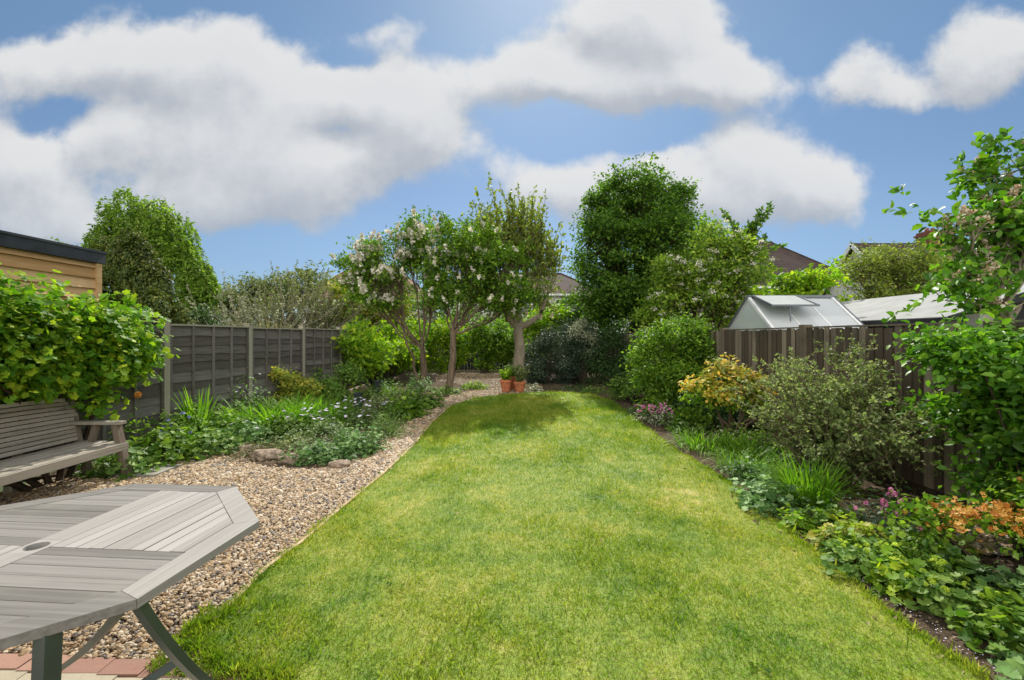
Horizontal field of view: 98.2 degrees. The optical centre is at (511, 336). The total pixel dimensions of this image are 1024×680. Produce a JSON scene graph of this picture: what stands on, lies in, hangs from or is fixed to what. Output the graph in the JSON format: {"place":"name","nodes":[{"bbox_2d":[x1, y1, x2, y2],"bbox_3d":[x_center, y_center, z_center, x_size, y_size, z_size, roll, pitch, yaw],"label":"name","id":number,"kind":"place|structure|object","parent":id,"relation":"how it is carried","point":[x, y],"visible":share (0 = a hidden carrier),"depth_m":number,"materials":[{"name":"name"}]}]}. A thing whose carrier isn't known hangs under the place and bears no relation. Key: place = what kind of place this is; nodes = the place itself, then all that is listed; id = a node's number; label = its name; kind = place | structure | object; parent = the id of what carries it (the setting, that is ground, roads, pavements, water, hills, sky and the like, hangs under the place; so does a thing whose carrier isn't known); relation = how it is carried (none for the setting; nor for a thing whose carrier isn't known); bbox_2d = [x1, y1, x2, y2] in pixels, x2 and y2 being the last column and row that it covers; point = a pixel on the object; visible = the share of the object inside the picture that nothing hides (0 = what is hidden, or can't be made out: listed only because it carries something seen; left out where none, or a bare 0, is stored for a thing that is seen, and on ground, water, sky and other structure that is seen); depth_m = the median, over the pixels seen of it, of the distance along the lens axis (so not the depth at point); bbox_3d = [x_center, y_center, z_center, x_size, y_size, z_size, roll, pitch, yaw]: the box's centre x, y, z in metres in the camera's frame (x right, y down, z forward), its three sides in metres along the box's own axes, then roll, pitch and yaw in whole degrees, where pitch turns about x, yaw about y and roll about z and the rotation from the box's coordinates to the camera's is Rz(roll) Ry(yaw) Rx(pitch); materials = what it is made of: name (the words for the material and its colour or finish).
{"place":"outdoors","nodes":[
{"label":"outdoors","id":0,"kind":"place"},
{"bbox_2d":[0,669,190,679],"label":"patio","id":1,"kind":"structure","parent":0,"point":[9,674],"depth_m":2.08,"materials":[{"name":"beige stone"}]},
{"bbox_2d":[0,483,258,679],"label":"garden table","id":2,"kind":"object","parent":1,"relation":"on","point":[113,555],"visible":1,"depth_m":1.77,"materials":[{"name":"grey wood"}]},
{"bbox_2d":[33,382,395,479],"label":"bed soil","id":3,"kind":"structure","parent":0,"point":[40,477],"depth_m":5.14,"materials":[{"name":"brown soil"}]},
{"bbox_2d":[72,440,162,481],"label":"perennial","id":4,"kind":"object","parent":3,"relation":"on","point":[138,461],"visible":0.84,"depth_m":5.04,"materials":[{"name":"green plant"}]},
{"bbox_2d":[103,413,205,466],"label":"perennial","id":5,"kind":"object","parent":3,"relation":"on","point":[165,436],"visible":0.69,"depth_m":5.60,"materials":[{"name":"green plant"}]},
{"bbox_2d":[144,395,229,449],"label":"perennial","id":6,"kind":"object","parent":3,"relation":"on","point":[163,415],"visible":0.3,"depth_m":6.42,"materials":[{"name":"green plant"}]},
{"bbox_2d":[169,384,228,437],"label":"iris","id":7,"kind":"object","parent":3,"relation":"on","point":[205,415],"visible":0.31,"depth_m":6.64,"materials":[{"name":"green plant"}]},
{"bbox_2d":[170,420,250,460],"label":"perennial","id":8,"kind":"object","parent":3,"relation":"on","point":[205,441],"visible":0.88,"depth_m":5.92,"materials":[{"name":"green plant"}]},
{"bbox_2d":[200,405,265,440],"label":"perennial","id":9,"kind":"object","parent":3,"relation":"on","point":[240,419],"visible":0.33,"depth_m":6.76,"materials":[{"name":"green plant"}]},
{"bbox_2d":[201,388,345,443],"bbox_3d":[-4.118,1.510,7.701,3.136,1.150,3.184,0,0,0],"label":"daylily","id":10,"kind":"object","parent":3,"relation":"on","point":[262,416],"visible":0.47,"depth_m":7.53,"materials":[{"name":"green plant"}]},
{"bbox_2d":[268,366,328,405],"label":"shrub","id":11,"kind":"object","parent":3,"relation":"on","point":[289,383],"visible":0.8,"depth_m":8.92,"materials":[{"name":"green plant"}]},
{"bbox_2d":[330,314,428,391],"bbox_3d":[-4.188,0.496,14.343,2.216,2.279,6.515,0,0,5],"label":"laurel hedge","id":12,"kind":"object","parent":3,"relation":"on","point":[373,355],"visible":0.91,"depth_m":12.68,"materials":[{"name":"green plant"}]},
{"bbox_2d":[0,356,540,491],"bbox_3d":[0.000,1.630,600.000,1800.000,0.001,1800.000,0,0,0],"label":"ground","id":13,"kind":"structure","parent":0,"point":[1,488],"depth_m":5.19,"materials":[{"name":"brown soil"}]},
{"bbox_2d":[0,230,107,310],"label":"garden room","id":14,"kind":"object","parent":13,"relation":"on","point":[79,268],"visible":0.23,"depth_m":5.68,"materials":[{"name":"brown wood"}]},
{"bbox_2d":[85,220,193,332],"bbox_3d":[-13.534,-1.260,15.592,4.353,5.877,2.515,0,0,0],"label":"cypress","id":15,"kind":"object","parent":13,"relation":"on","point":[151,287],"visible":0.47,"depth_m":15.55,"materials":[{"name":"green plant"}]},
{"bbox_2d":[0,652,281,679],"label":"brick edging","id":16,"kind":"object","parent":13,"relation":"on","point":[128,668],"visible":0.4,"depth_m":2.14,"materials":[{"name":"red brick"}]},
{"bbox_2d":[80,182,225,322],"bbox_3d":[-19.855,-3.541,24.762,7.905,10.282,3.987,0,0,0],"label":"willow tree","id":17,"kind":"object","parent":13,"relation":"on","point":[178,251],"visible":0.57,"depth_m":24.22,"materials":[{"name":"green plant"}]},
{"bbox_2d":[182,303,228,325],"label":"shrub","id":18,"kind":"object","parent":13,"relation":"on","point":[208,319],"visible":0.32,"depth_m":14.15,"materials":[{"name":"green plant"}]},
{"bbox_2d":[198,259,336,322],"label":"distant tree","id":19,"kind":"object","parent":13,"relation":"on","point":[254,282],"visible":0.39,"depth_m":26.51,"materials":[{"name":"green plant"}]},
{"bbox_2d":[169,269,367,328],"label":"olive tree","id":20,"kind":"object","parent":13,"relation":"on","point":[238,321],"visible":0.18,"depth_m":18.72,"materials":[{"name":"green plant"}]},
{"bbox_2d":[210,260,388,328],"bbox_3d":[-9.719,-0.968,19.795,8.440,5.135,3.675,0,0,0],"label":"olive tree","id":21,"kind":"object","parent":13,"relation":"on","point":[269,301],"visible":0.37,"depth_m":19.66,"materials":[{"name":"green plant"}]},
{"bbox_2d":[274,273,391,328],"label":"olive tree","id":22,"kind":"object","parent":13,"relation":"on","point":[325,305],"visible":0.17,"depth_m":19.98,"materials":[{"name":"green plant"}]},
{"bbox_2d":[320,274,416,329],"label":"orchard tree","id":23,"kind":"object","parent":13,"relation":"on","point":[376,318],"visible":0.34,"depth_m":20.65,"materials":[{"name":"green plant"}]},
{"bbox_2d":[322,205,456,388],"bbox_3d":[-3.464,-1.212,13.380,4.271,5.762,2.596,0,0,7],"label":"lilac tree","id":24,"kind":"object","parent":13,"relation":"on","point":[366,270],"visible":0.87,"depth_m":13.07,"materials":[{"name":"green plant"}]},
{"bbox_2d":[326,287,467,331],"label":"orchard tree","id":25,"kind":"object","parent":13,"relation":"on","point":[421,314],"visible":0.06,"depth_m":22.34,"materials":[{"name":"green plant"}]},
{"bbox_2d":[408,210,549,390],"bbox_3d":[-0.918,-0.975,12.654,4.034,5.288,2.351,0,0,0],"label":"lilac tree","id":26,"kind":"object","parent":13,"relation":"on","point":[479,286],"visible":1,"depth_m":12.47,"materials":[{"name":"green plant"}]},
{"bbox_2d":[427,337,585,369],"bbox_3d":[-0.003,0.814,20.986,8.394,1.572,0.087,0,0,0],"label":"end fence","id":27,"kind":"object","parent":13,"relation":"on","point":[470,366],"visible":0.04,"depth_m":20.95,"materials":[{"name":"brown wood"}]},
{"bbox_2d":[436,288,589,336],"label":"orchard tree","id":28,"kind":"object","parent":13,"relation":"on","point":[509,325],"visible":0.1,"depth_m":22.76,"materials":[{"name":"green plant"}]},
{"bbox_2d":[458,172,570,386],"bbox_3d":[-0.071,-1.665,14.083,3.938,6.669,3.273,0,0,0],"label":"apple tree","id":29,"kind":"object","parent":13,"relation":"on","point":[526,226],"visible":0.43,"depth_m":13.73,"materials":[{"name":"green plant"}]},
{"bbox_2d":[550,151,719,334],"bbox_3d":[4.733,-2.426,16.475,6.012,8.325,4.491,0,0,23],"label":"sycamore tree","id":30,"kind":"object","parent":13,"relation":"on","point":[649,215],"visible":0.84,"depth_m":15.83,"materials":[{"name":"green plant"}]},
{"bbox_2d":[623,201,787,331],"bbox_3d":[5.355,-1.028,12.125,4.615,5.398,3.088,0,0,0],"label":"elder tree","id":31,"kind":"object","parent":13,"relation":"on","point":[712,275],"visible":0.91,"depth_m":11.72,"materials":[{"name":"green plant"}]},
{"bbox_2d":[727,254,854,320],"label":"young tree","id":32,"kind":"object","parent":13,"relation":"on","point":[806,281],"visible":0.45,"depth_m":12.12,"materials":[{"name":"green plant"}]},
{"bbox_2d":[727,295,867,330],"label":"greenhouse","id":33,"kind":"object","parent":13,"relation":"on","point":[766,311],"visible":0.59,"depth_m":8.61,"materials":[{"name":"glass"}]},
{"bbox_2d":[599,314,1023,529],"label":"close board fence","id":34,"kind":"object","parent":13,"relation":"on","point":[766,346],"visible":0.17,"depth_m":4.89,"materials":[{"name":"brown wood"}]},
{"bbox_2d":[826,234,958,300],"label":"garden tree","id":35,"kind":"object","parent":13,"relation":"on","point":[890,272],"visible":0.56,"depth_m":14.76,"materials":[{"name":"green plant"}]},
{"bbox_2d":[881,126,1023,323],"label":"lilac tree","id":36,"kind":"object","parent":13,"relation":"on","point":[991,226],"visible":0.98,"depth_m":4.66,"materials":[{"name":"green plant"}]},
{"bbox_2d":[241,381,475,468],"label":"island bed soil","id":37,"kind":"structure","parent":0,"point":[270,462],"depth_m":7.39,"materials":[{"name":"brown soil"}]},
{"bbox_2d":[208,416,272,447],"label":"perennial","id":38,"kind":"object","parent":37,"relation":"on","point":[253,430],"visible":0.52,"depth_m":6.47,"materials":[{"name":"green plant"}]},
{"bbox_2d":[249,449,283,459],"bbox_3d":[-3.190,1.556,5.786,0.455,0.170,0.279,0,0,0],"label":"rock","id":39,"kind":"object","parent":37,"relation":"on","point":[264,454],"visible":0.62,"depth_m":5.71,"materials":[{"name":"beige stone"}]},
{"bbox_2d":[237,430,324,459],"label":"perennial","id":40,"kind":"object","parent":37,"relation":"on","point":[289,444],"visible":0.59,"depth_m":6.12,"materials":[{"name":"green plant"}]},
{"bbox_2d":[262,409,314,438],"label":"perennial","id":41,"kind":"object","parent":37,"relation":"on","point":[287,423],"visible":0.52,"depth_m":7.01,"materials":[{"name":"green plant"}]},
{"bbox_2d":[231,400,390,445],"bbox_3d":[-3.144,1.404,7.254,2.382,0.474,2.145,0,0,-24],"label":"perennial","id":42,"kind":"object","parent":37,"relation":"on","point":[334,428],"visible":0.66,"depth_m":6.79,"materials":[{"name":"green plant"}]},
{"bbox_2d":[278,438,347,466],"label":"perennial","id":43,"kind":"object","parent":37,"relation":"on","point":[322,452],"visible":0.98,"depth_m":5.57,"materials":[{"name":"green plant"}]},
{"bbox_2d":[257,390,378,434],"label":"flowering plant","id":44,"kind":"object","parent":37,"relation":"on","point":[341,416],"visible":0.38,"depth_m":8.05,"materials":[{"name":"green plant"}]},
{"bbox_2d":[312,357,367,403],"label":"shrub","id":45,"kind":"object","parent":37,"relation":"on","point":[349,372],"visible":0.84,"depth_m":10.04,"materials":[{"name":"green plant"}]},
{"bbox_2d":[301,396,403,430],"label":"perennial","id":46,"kind":"object","parent":37,"relation":"on","point":[372,416],"visible":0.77,"depth_m":7.80,"materials":[{"name":"green plant"}]},
{"bbox_2d":[328,421,392,460],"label":"perennial","id":47,"kind":"object","parent":37,"relation":"on","point":[353,443],"visible":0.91,"depth_m":5.96,"materials":[{"name":"green plant"}]},
{"bbox_2d":[365,411,415,440],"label":"perennial","id":48,"kind":"object","parent":37,"relation":"on","point":[389,428],"visible":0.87,"depth_m":6.99,"materials":[{"name":"green plant"}]},
{"bbox_2d":[378,391,431,420],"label":"perennial","id":49,"kind":"object","parent":37,"relation":"on","point":[413,408],"visible":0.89,"depth_m":8.68,"materials":[{"name":"green plant"}]},
{"bbox_2d":[408,386,445,409],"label":"perennial","id":50,"kind":"object","parent":37,"relation":"on","point":[430,398],"visible":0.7,"depth_m":9.92,"materials":[{"name":"green plant"}]},
{"bbox_2d":[303,265,435,336],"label":"tree","id":51,"kind":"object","parent":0,"point":[409,282],"depth_m":37.88,"materials":[{"name":"green plant"}]},
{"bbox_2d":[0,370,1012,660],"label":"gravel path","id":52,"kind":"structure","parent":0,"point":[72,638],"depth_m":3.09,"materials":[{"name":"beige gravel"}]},
{"bbox_2d":[0,398,132,486],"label":"garden bench","id":53,"kind":"object","parent":52,"relation":"on","point":[79,450],"visible":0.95,"depth_m":4.58,"materials":[{"name":"grey wood"}]},
{"bbox_2d":[64,464,181,478],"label":"stepping slab","id":54,"kind":"structure","parent":52,"relation":"on","point":[167,467],"depth_m":5.15,"materials":[{"name":"beige stone"}]},
{"bbox_2d":[0,319,426,493],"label":"lap fence","id":55,"kind":"object","parent":52,"relation":"on","point":[219,359],"visible":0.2,"depth_m":7.41,"materials":[{"name":"grey wood"}]},
{"bbox_2d":[0,262,180,491],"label":"vine","id":56,"kind":"object","parent":55,"relation":"attached to","point":[89,334],"visible":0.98,"depth_m":4.77,"materials":[{"name":"green plant"}]},
{"bbox_2d":[215,406,450,619],"bbox_3d":[-1.493,1.596,6.249,0.144,0.050,7.584,0,0,2],"label":"lawn edging","id":57,"kind":"object","parent":52,"relation":"on","point":[301,540],"visible":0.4,"depth_m":3.80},
{"bbox_2d":[399,314,443,372],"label":"shrub","id":58,"kind":"object","parent":52,"relation":"on","point":[432,335],"visible":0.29,"depth_m":18.39,"materials":[{"name":"green plant"}]},
{"bbox_2d":[425,314,473,373],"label":"shrub","id":59,"kind":"object","parent":52,"relation":"on","point":[462,347],"visible":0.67,"depth_m":18.86,"materials":[{"name":"green plant"}]},
{"bbox_2d":[458,315,506,373],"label":"shrub","id":60,"kind":"object","parent":52,"relation":"on","point":[481,337],"visible":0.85,"depth_m":18.95,"materials":[{"name":"green plant"}]},
{"bbox_2d":[487,317,529,368],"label":"shrub","id":61,"kind":"object","parent":52,"relation":"on","point":[505,350],"visible":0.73,"depth_m":18.84,"materials":[{"name":"green plant"}]},
{"bbox_2d":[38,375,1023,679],"bbox_3d":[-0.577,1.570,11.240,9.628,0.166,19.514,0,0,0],"label":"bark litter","id":62,"kind":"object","parent":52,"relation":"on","point":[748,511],"visible":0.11,"depth_m":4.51,"materials":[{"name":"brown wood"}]},
{"bbox_2d":[0,0,1023,332],"label":"sky","id":63,"kind":"structure","parent":0,"point":[287,131],"materials":[{"name":"blue"}]},
{"bbox_2d":[450,273,600,354],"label":"house","id":64,"kind":"structure","parent":0,"point":[565,283],"depth_m":37.66,"materials":[{"name":"brown tile"}]},
{"bbox_2d":[146,390,998,679],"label":"lawn","id":65,"kind":"structure","parent":0,"point":[673,671],"depth_m":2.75,"materials":[{"name":"green plant"}]},
{"bbox_2d":[624,242,830,331],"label":"house","id":66,"kind":"structure","parent":0,"point":[790,260],"depth_m":29.93,"materials":[{"name":"brown tile"}]},
{"bbox_2d":[526,370,1023,679],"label":"border soil","id":67,"kind":"structure","parent":0,"point":[947,633],"depth_m":4.31,"materials":[{"name":"brown soil"}]},
{"bbox_2d":[524,324,568,384],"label":"shrub","id":68,"kind":"object","parent":67,"relation":"on","point":[544,345],"visible":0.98,"depth_m":14.71,"materials":[{"name":"green plant"}]},
{"bbox_2d":[512,298,596,371],"bbox_3d":[1.934,0.027,18.279,3.889,3.199,2.626,0,0,0],"label":"shrub","id":69,"kind":"object","parent":67,"relation":"on","point":[539,324],"visible":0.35,"depth_m":17.81,"materials":[{"name":"green plant"}]},
{"bbox_2d":[548,317,603,383],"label":"shrub","id":70,"kind":"object","parent":67,"relation":"on","point":[567,368],"visible":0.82,"depth_m":14.69,"materials":[{"name":"green plant"}]},
{"bbox_2d":[559,318,601,384],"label":"shrub","id":71,"kind":"object","parent":67,"relation":"on","point":[582,325],"visible":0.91,"depth_m":14.45,"materials":[{"name":"green plant"}]},
{"bbox_2d":[552,299,628,376],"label":"shrub","id":72,"kind":"object","parent":67,"relation":"on","point":[575,315],"visible":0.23,"depth_m":17.48,"materials":[{"name":"green plant"}]},
{"bbox_2d":[578,324,638,385],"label":"shrub","id":73,"kind":"object","parent":67,"relation":"on","point":[610,369],"visible":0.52,"depth_m":14.18,"materials":[{"name":"green plant"}]},
{"bbox_2d":[603,355,656,401],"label":"shrub","id":74,"kind":"object","parent":67,"relation":"on","point":[621,386],"visible":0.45,"depth_m":10.83,"materials":[{"name":"green plant"}]},
{"bbox_2d":[630,400,675,426],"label":"perennial","id":75,"kind":"object","parent":67,"relation":"on","point":[654,417],"visible":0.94,"depth_m":8.10,"materials":[{"name":"pink plant"}]},
{"bbox_2d":[619,310,718,416],"bbox_3d":[3.469,0.535,9.075,2.431,2.244,1.973,0,0,0],"label":"shrub","id":76,"kind":"object","parent":67,"relation":"on","point":[684,337],"visible":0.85,"depth_m":8.89,"materials":[{"name":"green plant"}]},
{"bbox_2d":[658,412,714,434],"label":"perennial","id":77,"kind":"object","parent":67,"relation":"on","point":[672,424],"visible":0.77,"depth_m":7.39,"materials":[{"name":"green plant"}]},
{"bbox_2d":[668,392,718,431],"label":"fern","id":78,"kind":"object","parent":67,"relation":"on","point":[688,413],"visible":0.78,"depth_m":7.38,"materials":[{"name":"green plant"}]},
{"bbox_2d":[656,425,747,457],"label":"daylily","id":79,"kind":"object","parent":67,"relation":"on","point":[695,443],"visible":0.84,"depth_m":6.28,"materials":[{"name":"green plant"}]},
{"bbox_2d":[668,390,752,429],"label":"shrub","id":80,"kind":"object","parent":67,"relation":"on","point":[724,414],"visible":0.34,"depth_m":7.75,"materials":[{"name":"green plant"}]},
{"bbox_2d":[677,352,779,438],"bbox_3d":[3.370,0.946,6.875,1.573,1.390,0.994,0,0,0],"label":"pieris","id":81,"kind":"object","parent":67,"relation":"on","point":[706,383],"visible":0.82,"depth_m":6.74,"materials":[{"name":"yellow plant"}]},
{"bbox_2d":[709,423,776,445],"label":"perennial","id":82,"kind":"object","parent":67,"relation":"on","point":[756,436],"visible":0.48,"depth_m":6.57,"materials":[{"name":"green plant"}]},
{"bbox_2d":[716,453,777,486],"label":"perennial","id":83,"kind":"object","parent":67,"relation":"on","point":[736,466],"visible":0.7,"depth_m":4.90,"materials":[{"name":"green plant"}]},
{"bbox_2d":[701,438,796,482],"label":"daylily","id":84,"kind":"object","parent":67,"relation":"on","point":[758,456],"visible":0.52,"depth_m":5.42,"materials":[{"name":"green plant"}]},
{"bbox_2d":[706,426,807,464],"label":"daylily","id":85,"kind":"object","parent":67,"relation":"on","point":[749,444],"visible":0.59,"depth_m":6.04,"materials":[{"name":"green plant"}]},
{"bbox_2d":[729,472,821,517],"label":"perennial","id":86,"kind":"object","parent":67,"relation":"on","point":[770,497],"visible":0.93,"depth_m":4.02,"materials":[{"name":"green plant"}]},
{"bbox_2d":[775,502,821,537],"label":"perennial","id":87,"kind":"object","parent":67,"relation":"on","point":[801,520],"visible":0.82,"depth_m":3.63,"materials":[{"name":"green plant"}]},
{"bbox_2d":[747,446,880,511],"bbox_3d":[2.853,1.346,4.189,1.274,0.508,1.176,0,0,0],"label":"iris","id":88,"kind":"object","parent":67,"relation":"on","point":[812,487],"visible":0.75,"depth_m":4.15,"materials":[{"name":"green plant"}]},
{"bbox_2d":[795,497,880,537],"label":"perennial","id":89,"kind":"object","parent":67,"relation":"on","point":[822,514],"visible":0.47,"depth_m":3.61,"materials":[{"name":"green plant"}]},
{"bbox_2d":[708,330,979,499],"bbox_3d":[3.405,0.784,4.615,1.736,1.721,2.612,0,0,0],"label":"cotoneaster","id":90,"kind":"object","parent":67,"relation":"on","point":[840,425],"visible":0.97,"depth_m":4.45,"materials":[{"name":"green plant"}]},
{"bbox_2d":[806,513,897,561],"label":"perennial","id":91,"kind":"object","parent":67,"relation":"on","point":[864,531],"visible":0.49,"depth_m":3.32,"materials":[{"name":"plant"}]},
{"bbox_2d":[812,522,920,586],"bbox_3d":[2.464,1.482,3.060,0.666,0.298,0.664,0,0,23],"label":"perennial","id":92,"kind":"object","parent":67,"relation":"on","point":[846,552],"visible":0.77,"depth_m":2.98,"materials":[{"name":"green plant"}]},
{"bbox_2d":[828,487,931,542],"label":"perennial","id":93,"kind":"object","parent":67,"relation":"on","point":[893,495],"visible":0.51,"depth_m":3.49,"materials":[{"name":"green plant"}]},
{"bbox_2d":[863,544,944,605],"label":"perennial","id":94,"kind":"object","parent":67,"relation":"on","point":[888,572],"visible":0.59,"depth_m":2.77,"materials":[{"name":"green plant"}]},
{"bbox_2d":[859,526,991,592],"bbox_3d":[2.866,1.487,3.029,0.673,0.292,0.731,0,0,-17],"label":"perennial","id":95,"kind":"object","parent":67,"relation":"on","point":[914,548],"visible":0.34,"depth_m":3.02,"materials":[{"name":"green plant"}]},
{"bbox_2d":[876,466,1023,579],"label":"azalea","id":96,"kind":"object","parent":67,"relation":"on","point":[1001,511],"visible":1,"depth_m":2.89,"materials":[{"name":"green plant"}]},
{"bbox_2d":[881,310,1023,547],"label":"shrub","id":97,"kind":"object","parent":67,"relation":"on","point":[990,357],"visible":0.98,"depth_m":3.35,"materials":[{"name":"green plant"}]},
{"bbox_2d":[890,549,1023,625],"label":"perennial","id":98,"kind":"object","parent":67,"relation":"on","point":[942,596],"visible":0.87,"depth_m":2.57,"materials":[{"name":"green plant"}]},
{"bbox_2d":[923,545,1023,626],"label":"perennial","id":99,"kind":"object","parent":67,"relation":"on","point":[978,570],"visible":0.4,"depth_m":2.66,"materials":[{"name":"green plant"}]},
{"bbox_2d":[943,582,1023,654],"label":"perennial","id":100,"kind":"object","parent":67,"relation":"on","point":[995,618],"visible":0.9,"depth_m":2.31,"materials":[{"name":"green plant"}]},
{"bbox_2d":[985,613,1023,679],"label":"perennial","id":101,"kind":"object","parent":67,"relation":"on","point":[1010,666],"visible":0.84,"depth_m":2.04,"materials":[{"name":"green plant"}]},
{"bbox_2d":[820,228,1023,300],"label":"house","id":102,"kind":"structure","parent":0,"point":[927,231],"depth_m":22.97,"materials":[{"name":"brown tile"}]},
{"bbox_2d":[841,284,1023,327],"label":"felt roofed shed","id":103,"kind":"structure","parent":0,"point":[872,311],"depth_m":8.19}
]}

